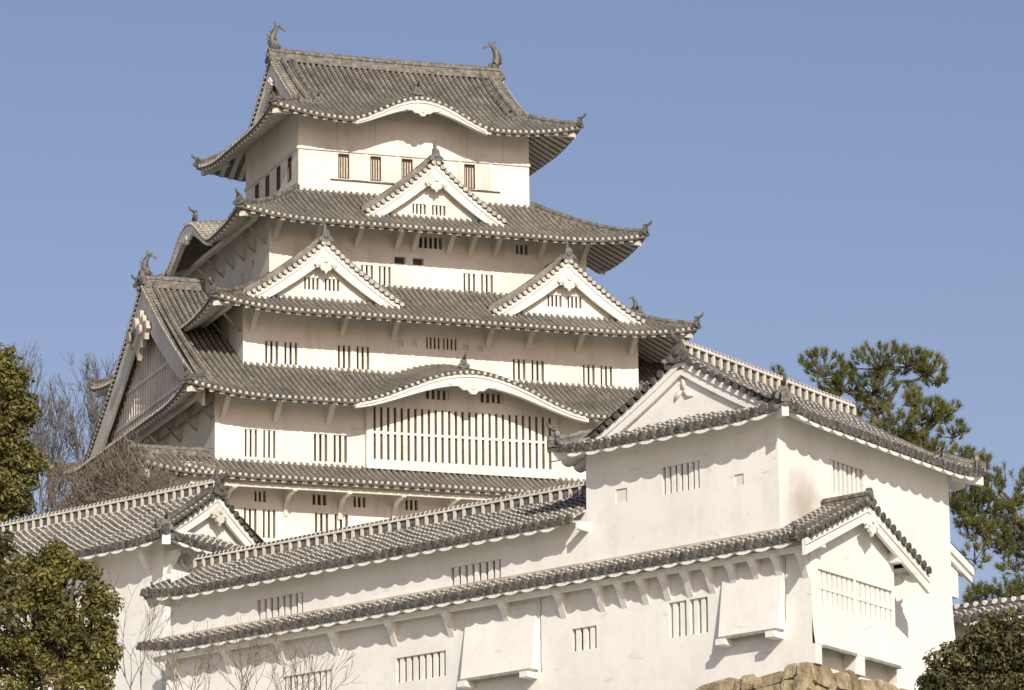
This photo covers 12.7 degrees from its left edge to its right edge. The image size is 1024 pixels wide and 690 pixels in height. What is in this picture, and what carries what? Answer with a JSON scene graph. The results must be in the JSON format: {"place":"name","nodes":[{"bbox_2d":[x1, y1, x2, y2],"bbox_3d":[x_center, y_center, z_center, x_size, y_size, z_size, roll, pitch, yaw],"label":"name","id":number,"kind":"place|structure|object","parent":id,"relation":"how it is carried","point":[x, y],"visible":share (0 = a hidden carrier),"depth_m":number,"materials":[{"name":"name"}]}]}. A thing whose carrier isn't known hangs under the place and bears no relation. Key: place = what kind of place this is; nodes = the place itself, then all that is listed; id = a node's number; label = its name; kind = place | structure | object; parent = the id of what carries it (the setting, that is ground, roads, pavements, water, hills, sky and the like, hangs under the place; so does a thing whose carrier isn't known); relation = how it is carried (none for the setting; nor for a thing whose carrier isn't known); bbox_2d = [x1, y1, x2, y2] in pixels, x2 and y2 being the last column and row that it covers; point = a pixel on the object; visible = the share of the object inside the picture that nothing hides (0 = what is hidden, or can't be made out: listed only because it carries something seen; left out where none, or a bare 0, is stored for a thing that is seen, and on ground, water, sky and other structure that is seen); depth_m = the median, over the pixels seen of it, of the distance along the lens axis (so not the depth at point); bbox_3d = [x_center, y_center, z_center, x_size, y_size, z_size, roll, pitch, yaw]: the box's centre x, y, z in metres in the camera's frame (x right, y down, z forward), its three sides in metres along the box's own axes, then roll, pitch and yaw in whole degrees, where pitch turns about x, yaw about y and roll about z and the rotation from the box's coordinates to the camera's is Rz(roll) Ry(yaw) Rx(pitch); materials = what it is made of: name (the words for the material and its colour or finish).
{"place":"outdoors","nodes":[
{"label":"outdoors","id":0,"kind":"place"},
{"bbox_2d":[1,341,101,513],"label":"bare tree","id":1,"kind":"object","parent":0,"point":[28,389],"visible":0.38,"depth_m":306.96,"materials":[{"name":"brown plant"}]},
{"bbox_2d":[18,390,105,516],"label":"bare tree","id":2,"kind":"object","parent":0,"point":[72,432],"visible":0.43,"depth_m":297.75,"materials":[{"name":"brown plant"}]},
{"bbox_2d":[44,350,118,495],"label":"bare tree","id":3,"kind":"object","parent":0,"point":[88,398],"visible":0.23,"depth_m":316.44,"materials":[{"name":"brown plant"}]},
{"bbox_2d":[30,425,189,515],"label":"bare thicket","id":4,"kind":"object","parent":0,"point":[82,496],"visible":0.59,"depth_m":242.17,"materials":[{"name":"brown plant"}]},
{"bbox_2d":[0,0,1023,604],"label":"sky","id":5,"kind":"structure","parent":0,"point":[841,174],"materials":[{"name":"blue"}]},
{"bbox_3d":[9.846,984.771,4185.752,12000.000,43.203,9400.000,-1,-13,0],"label":"ground","id":6,"kind":"structure","parent":0,"visible":0},
{"bbox_2d":[0,529,22,626],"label":"evergreen tree","id":7,"kind":"object","parent":6,"relation":"on","point":[9,588],"visible":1,"depth_m":148.16,"materials":[{"name":"green plant"}]},
{"bbox_2d":[0,342,56,522],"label":"evergreen tree","id":8,"kind":"object","parent":6,"relation":"on","point":[20,460],"visible":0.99,"depth_m":250.83,"materials":[{"name":"green plant"}]},
{"bbox_2d":[0,539,126,689],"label":"evergreen tree","id":9,"kind":"object","parent":6,"relation":"on","point":[64,640],"visible":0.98,"depth_m":153.48,"materials":[{"name":"green plant"}]},
{"bbox_2d":[0,465,263,689],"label":"side gatehouse","id":10,"kind":"object","parent":6,"relation":"on","point":[147,538],"visible":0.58,"depth_m":219.38,"materials":[{"name":"white paint"}]},
{"bbox_2d":[179,551,191,567],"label":"round lamp","id":11,"kind":"object","parent":10,"relation":"attached to","point":[185,559],"visible":1,"depth_m":217.79,"materials":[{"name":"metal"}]},
{"bbox_2d":[96,551,190,689],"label":"bare sapling","id":12,"kind":"object","parent":6,"relation":"on","point":[140,671],"visible":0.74,"depth_m":169.70,"materials":[{"name":"brown plant"}]},
{"bbox_2d":[141,618,230,689],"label":"bare sapling","id":13,"kind":"object","parent":6,"relation":"on","point":[208,659],"visible":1,"depth_m":166.78,"materials":[{"name":"brown plant"}]},
{"bbox_2d":[194,616,314,689],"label":"bare sapling","id":14,"kind":"object","parent":6,"relation":"on","point":[250,657],"visible":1,"depth_m":167.17,"materials":[{"name":"brown plant"}]},
{"bbox_2d":[262,628,356,689],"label":"bare sapling","id":15,"kind":"object","parent":6,"relation":"on","point":[295,665],"visible":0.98,"depth_m":169.21,"materials":[{"name":"brown plant"}]},
{"bbox_2d":[54,21,703,542],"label":"castle keep","id":16,"kind":"structure","parent":6,"relation":"on","point":[378,293],"depth_m":261.19,"materials":[{"name":"paint"}]},
{"bbox_2d":[244,508,254,530],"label":"window","id":17,"kind":"structure","parent":16,"relation":"in","point":[249,515],"depth_m":251.77,"materials":[{"name":"paint"}]},
{"bbox_2d":[245,429,254,456],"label":"window","id":18,"kind":"structure","parent":16,"relation":"in","point":[249,435],"depth_m":252.76,"materials":[{"name":"paint"}]},
{"bbox_2d":[255,183,258,198],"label":"window","id":19,"kind":"structure","parent":16,"relation":"in","point":[257,185],"depth_m":272.03,"materials":[{"name":"brown wood"}]},
{"bbox_2d":[254,491,263,501],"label":"window","id":20,"kind":"structure","parent":16,"relation":"in","point":[259,496],"depth_m":252.23,"materials":[{"name":"paint"}]},
{"bbox_2d":[265,174,268,196],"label":"window","id":21,"kind":"structure","parent":16,"relation":"in","point":[267,176],"depth_m":270.24,"materials":[{"name":"brown wood"}]},
{"bbox_2d":[263,509,272,537],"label":"window","id":22,"kind":"structure","parent":16,"relation":"in","point":[267,515],"depth_m":252.02,"materials":[{"name":"paint"}]},
{"bbox_2d":[263,430,273,457],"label":"window","id":23,"kind":"structure","parent":16,"relation":"in","point":[267,436],"depth_m":253.13,"materials":[{"name":"paint"}]},
{"bbox_2d":[265,341,275,363],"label":"window","id":24,"kind":"structure","parent":16,"relation":"in","point":[270,347],"depth_m":256.86,"materials":[{"name":"paint"}]},
{"bbox_2d":[276,165,280,190],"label":"window","id":25,"kind":"structure","parent":16,"relation":"in","point":[279,167],"depth_m":268.27,"materials":[{"name":"brown wood"}]},
{"bbox_2d":[284,342,294,364],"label":"window","id":26,"kind":"structure","parent":16,"relation":"in","point":[289,349],"depth_m":257.18,"materials":[{"name":"paint"}]},
{"bbox_2d":[288,155,291,181],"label":"window","id":27,"kind":"structure","parent":16,"relation":"in","point":[290,158],"depth_m":266.38,"materials":[{"name":"brown wood"}]},
{"bbox_2d":[313,494,324,504],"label":"window","id":28,"kind":"structure","parent":16,"relation":"in","point":[317,500],"depth_m":253.31,"materials":[{"name":"paint"}]},
{"bbox_2d":[314,434,324,461],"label":"window","id":29,"kind":"structure","parent":16,"relation":"in","point":[319,440],"depth_m":253.99,"materials":[{"name":"paint"}]},
{"bbox_2d":[315,513,325,532],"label":"window","id":30,"kind":"structure","parent":16,"relation":"in","point":[320,519],"depth_m":253.07,"materials":[{"name":"paint"}]},
{"bbox_2d":[334,435,344,462],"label":"window","id":31,"kind":"structure","parent":16,"relation":"in","point":[339,442],"depth_m":254.37,"materials":[{"name":"paint"}]},
{"bbox_2d":[335,514,345,528],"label":"window","id":32,"kind":"structure","parent":16,"relation":"in","point":[339,523],"depth_m":253.38,"materials":[{"name":"paint"}]},
{"bbox_2d":[338,153,348,178],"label":"window","id":33,"kind":"structure","parent":16,"relation":"in","point":[343,159],"depth_m":265.73,"materials":[{"name":"brown wood"}]},
{"bbox_2d":[338,345,348,367],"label":"window","id":34,"kind":"structure","parent":16,"relation":"in","point":[343,352],"depth_m":258.15,"materials":[{"name":"paint"}]},
{"bbox_2d":[354,497,363,507],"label":"window","id":35,"kind":"structure","parent":16,"relation":"in","point":[358,502],"depth_m":253.99,"materials":[{"name":"paint"}]},
{"bbox_2d":[357,347,366,369],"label":"window","id":36,"kind":"structure","parent":16,"relation":"in","point":[361,352],"depth_m":258.44,"materials":[{"name":"paint"}]},
{"bbox_2d":[361,265,370,276],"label":"window","id":37,"kind":"structure","parent":16,"relation":"in","point":[367,270],"depth_m":262.06,"materials":[{"name":"paint"}]},
{"bbox_2d":[370,156,380,180],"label":"window","id":38,"kind":"structure","parent":16,"relation":"in","point":[375,161],"depth_m":266.38,"materials":[{"name":"brown wood"}]},
{"bbox_2d":[379,266,388,285],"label":"window","id":39,"kind":"structure","parent":16,"relation":"in","point":[383,272],"depth_m":262.38,"materials":[{"name":"paint"}]},
{"bbox_2d":[394,258,402,263],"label":"window","id":40,"kind":"structure","parent":16,"relation":"in","point":[396,260],"depth_m":263.08,"materials":[{"name":"paint"}]},
{"bbox_2d":[401,158,412,177],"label":"window","id":41,"kind":"structure","parent":16,"relation":"in","point":[406,164],"depth_m":266.97,"materials":[{"name":"brown wood"}]},
{"bbox_2d":[406,500,415,509],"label":"window","id":42,"kind":"structure","parent":16,"relation":"in","point":[410,505],"depth_m":254.93,"materials":[{"name":"paint"}]},
{"bbox_2d":[413,259,421,264],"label":"window","id":43,"kind":"structure","parent":16,"relation":"in","point":[415,262],"depth_m":263.47,"materials":[{"name":"paint"}]},
{"bbox_2d":[417,236,439,248],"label":"window","id":44,"kind":"structure","parent":16,"relation":"in","point":[423,242],"depth_m":263.79,"materials":[{"name":"paint"}]},
{"bbox_2d":[426,337,437,348],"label":"window","id":45,"kind":"structure","parent":16,"relation":"in","point":[432,343],"depth_m":260.02,"materials":[{"name":"paint"}]},
{"bbox_2d":[443,338,454,349],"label":"window","id":46,"kind":"structure","parent":16,"relation":"in","point":[449,344],"depth_m":260.27,"materials":[{"name":"paint"}]},
{"bbox_2d":[464,273,472,292],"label":"window","id":47,"kind":"structure","parent":16,"relation":"in","point":[468,279],"depth_m":263.92,"materials":[{"name":"paint"}]},
{"bbox_2d":[464,164,474,188],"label":"window","id":48,"kind":"structure","parent":16,"relation":"in","point":[469,169],"depth_m":268.08,"materials":[{"name":"brown wood"}]},
{"bbox_2d":[481,275,490,293],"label":"window","id":49,"kind":"structure","parent":16,"relation":"in","point":[485,280],"depth_m":264.24,"materials":[{"name":"paint"}]},
{"bbox_2d":[513,359,522,379],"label":"window","id":50,"kind":"structure","parent":16,"relation":"in","point":[517,365],"depth_m":261.29,"materials":[{"name":"paint"}]},
{"bbox_2d":[516,245,525,254],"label":"window","id":51,"kind":"structure","parent":16,"relation":"in","point":[521,250],"depth_m":265.47,"materials":[{"name":"paint"}]},
{"bbox_2d":[531,360,541,380],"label":"window","id":52,"kind":"structure","parent":16,"relation":"in","point":[536,367],"depth_m":261.67,"materials":[{"name":"paint"}]},
{"bbox_2d":[583,365,592,385],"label":"window","id":53,"kind":"structure","parent":16,"relation":"in","point":[587,370],"depth_m":262.57,"materials":[{"name":"paint"}]},
{"bbox_2d":[601,366,609,386],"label":"window","id":54,"kind":"structure","parent":16,"relation":"in","point":[605,371],"depth_m":262.89,"materials":[{"name":"paint"}]},
{"bbox_2d":[696,662,906,689],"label":"stone wall","id":55,"kind":"structure","parent":6,"relation":"on","point":[804,675],"depth_m":181.68,"materials":[{"name":"beige stone"}]},
{"bbox_2d":[136,481,931,689],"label":"long gallery","id":56,"kind":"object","parent":55,"relation":"on","point":[516,592],"visible":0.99,"depth_m":191.21,"materials":[{"name":"white paint"}]},
{"bbox_2d":[260,593,302,619],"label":"window","id":57,"kind":"structure","parent":56,"relation":"in","point":[288,604],"depth_m":201.81,"materials":[{"name":"white paint"}]},
{"bbox_2d":[286,670,331,689],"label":"window","id":58,"kind":"structure","parent":56,"relation":"in","point":[327,678],"depth_m":199.31,"materials":[{"name":"white paint"}]},
{"bbox_2d":[400,651,445,682],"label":"window","id":59,"kind":"structure","parent":56,"relation":"in","point":[414,668],"depth_m":195.08,"materials":[{"name":"white paint"}]},
{"bbox_2d":[454,560,500,584],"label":"window","id":60,"kind":"structure","parent":56,"relation":"in","point":[490,570],"depth_m":194.22,"materials":[{"name":"white paint"}]},
{"bbox_2d":[576,626,595,650],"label":"window","id":61,"kind":"structure","parent":56,"relation":"in","point":[582,635],"depth_m":189.08,"materials":[{"name":"white paint"}]},
{"bbox_2d":[673,601,685,636],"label":"window","id":62,"kind":"structure","parent":56,"relation":"in","point":[682,603],"depth_m":185.83,"materials":[{"name":"white paint"}]},
{"bbox_2d":[694,597,706,633],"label":"window","id":63,"kind":"structure","parent":56,"relation":"in","point":[703,600],"depth_m":185.10,"materials":[{"name":"white paint"}]},
{"bbox_2d":[818,569,852,612],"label":"window","id":64,"kind":"structure","parent":56,"relation":"in","point":[834,590],"depth_m":183.17,"materials":[{"name":"white paint"}]},
{"bbox_2d":[856,581,891,623],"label":"window","id":65,"kind":"structure","parent":56,"relation":"in","point":[872,602],"depth_m":185.74,"materials":[{"name":"white paint"}]},
{"bbox_2d":[546,329,985,689],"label":"corner turret","id":66,"kind":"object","parent":55,"relation":"on","point":[693,443],"visible":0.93,"depth_m":188.63,"materials":[{"name":"paint"}]},
{"bbox_2d":[616,488,626,503],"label":"window","id":67,"kind":"structure","parent":66,"relation":"in","point":[621,494],"depth_m":189.40,"materials":[{"name":"paint"}]},
{"bbox_2d":[665,461,699,493],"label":"window","id":68,"kind":"structure","parent":66,"relation":"in","point":[679,478],"depth_m":187.38,"materials":[{"name":"white paint"}]},
{"bbox_2d":[735,474,743,485],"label":"window","id":69,"kind":"structure","parent":66,"relation":"in","point":[739,479],"depth_m":185.28,"materials":[{"name":"paint"}]},
{"bbox_2d":[830,460,859,495],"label":"window","id":70,"kind":"structure","parent":66,"relation":"in","point":[844,480],"depth_m":188.61,"materials":[{"name":"white paint"}]},
{"bbox_2d":[770,336,951,426],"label":"pine tree","id":71,"kind":"object","parent":6,"relation":"on","point":[879,371],"visible":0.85,"depth_m":241.97,"materials":[{"name":"green plant"}]},
{"bbox_2d":[870,384,971,454],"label":"pine tree","id":72,"kind":"object","parent":6,"relation":"on","point":[909,432],"visible":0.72,"depth_m":237.08,"materials":[{"name":"green plant"}]},
{"bbox_2d":[914,606,1023,689],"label":"dark shrub","id":73,"kind":"object","parent":6,"relation":"on","point":[993,645],"visible":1,"depth_m":167.16,"materials":[{"name":"green plant"}]},
{"bbox_2d":[944,441,1023,576],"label":"pine tree","id":74,"kind":"object","parent":6,"relation":"on","point":[1008,542],"visible":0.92,"depth_m":230.00,"materials":[{"name":"green plant"}]},
{"bbox_2d":[953,595,1023,673],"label":"boundary wall","id":75,"kind":"structure","parent":6,"relation":"on","point":[964,614],"depth_m":208.38,"materials":[{"name":"paint"}]},
{"bbox_2d":[960,570,1023,604],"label":"pine tree","id":76,"kind":"object","parent":6,"relation":"on","point":[1014,588],"visible":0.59,"depth_m":225.02,"materials":[{"name":"green plant"}]}
]}

